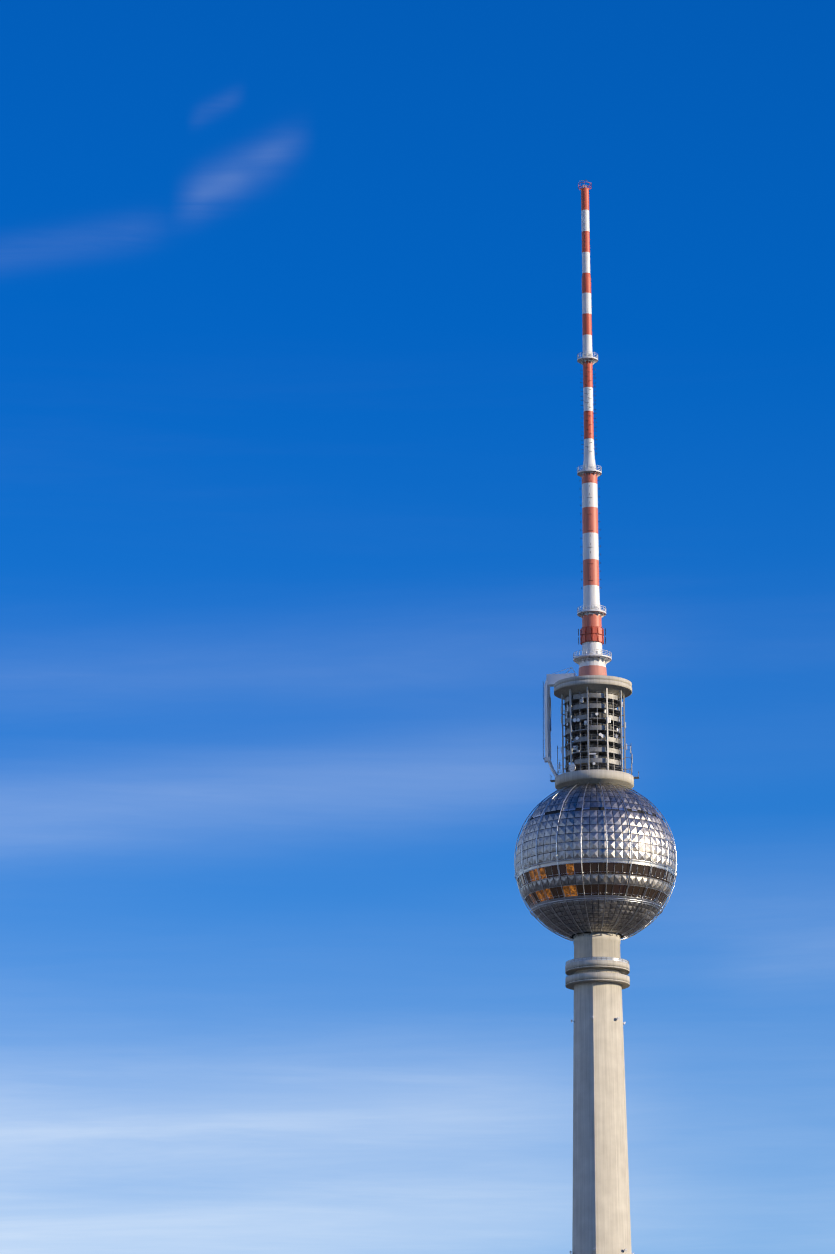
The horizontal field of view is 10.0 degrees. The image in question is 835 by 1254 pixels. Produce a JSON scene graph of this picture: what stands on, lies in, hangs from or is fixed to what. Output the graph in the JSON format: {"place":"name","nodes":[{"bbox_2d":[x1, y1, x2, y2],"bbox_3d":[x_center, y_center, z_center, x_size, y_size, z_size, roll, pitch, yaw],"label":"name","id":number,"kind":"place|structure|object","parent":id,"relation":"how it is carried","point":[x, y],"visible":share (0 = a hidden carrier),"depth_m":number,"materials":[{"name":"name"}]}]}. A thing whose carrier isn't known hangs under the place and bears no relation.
{"place":"outdoors","nodes":[
{"label":"outdoors","id":0,"kind":"place"},
{"bbox_2d":[0,0,834,1253],"label":"sky","id":1,"kind":"structure","parent":0,"point":[291,410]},
{"bbox_2d":[572,931,631,1253],"bbox_3d":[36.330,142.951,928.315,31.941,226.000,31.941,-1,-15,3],"label":"tower shaft","id":2,"kind":"object","parent":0,"point":[601,1224],"visible":0.71,"depth_m":936.45,"materials":[{"name":"beige concrete"}]},
{"bbox_2d":[514,782,676,940],"bbox_3d":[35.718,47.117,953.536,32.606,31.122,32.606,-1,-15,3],"label":"sphere","id":3,"kind":"object","parent":2,"relation":"on","point":[591,858],"visible":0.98,"depth_m":942.09,"materials":[{"name":"silver metal"}]},
{"bbox_2d":[550,675,638,789],"bbox_3d":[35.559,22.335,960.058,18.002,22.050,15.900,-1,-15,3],"label":"antenna carrier","id":4,"kind":"object","parent":3,"relation":"on","point":[593,714],"visible":0.98,"depth_m":956.19,"materials":[{"name":"grey metal"}]},
{"bbox_2d":[543,667,576,776],"bbox_3d":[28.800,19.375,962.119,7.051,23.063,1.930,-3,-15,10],"label":"service crane","id":5,"kind":"object","parent":4,"relation":"attached to","point":[551,679],"visible":0.81,"depth_m":963.00,"materials":[{"name":"white paint"}]},
{"bbox_2d":[573,180,611,675],"bbox_3d":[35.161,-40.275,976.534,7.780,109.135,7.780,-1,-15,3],"label":"antenna mast","id":6,"kind":"object","parent":4,"relation":"on","point":[591,660],"visible":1,"depth_m":971.20,"materials":[{"name":"metal"}]}
]}

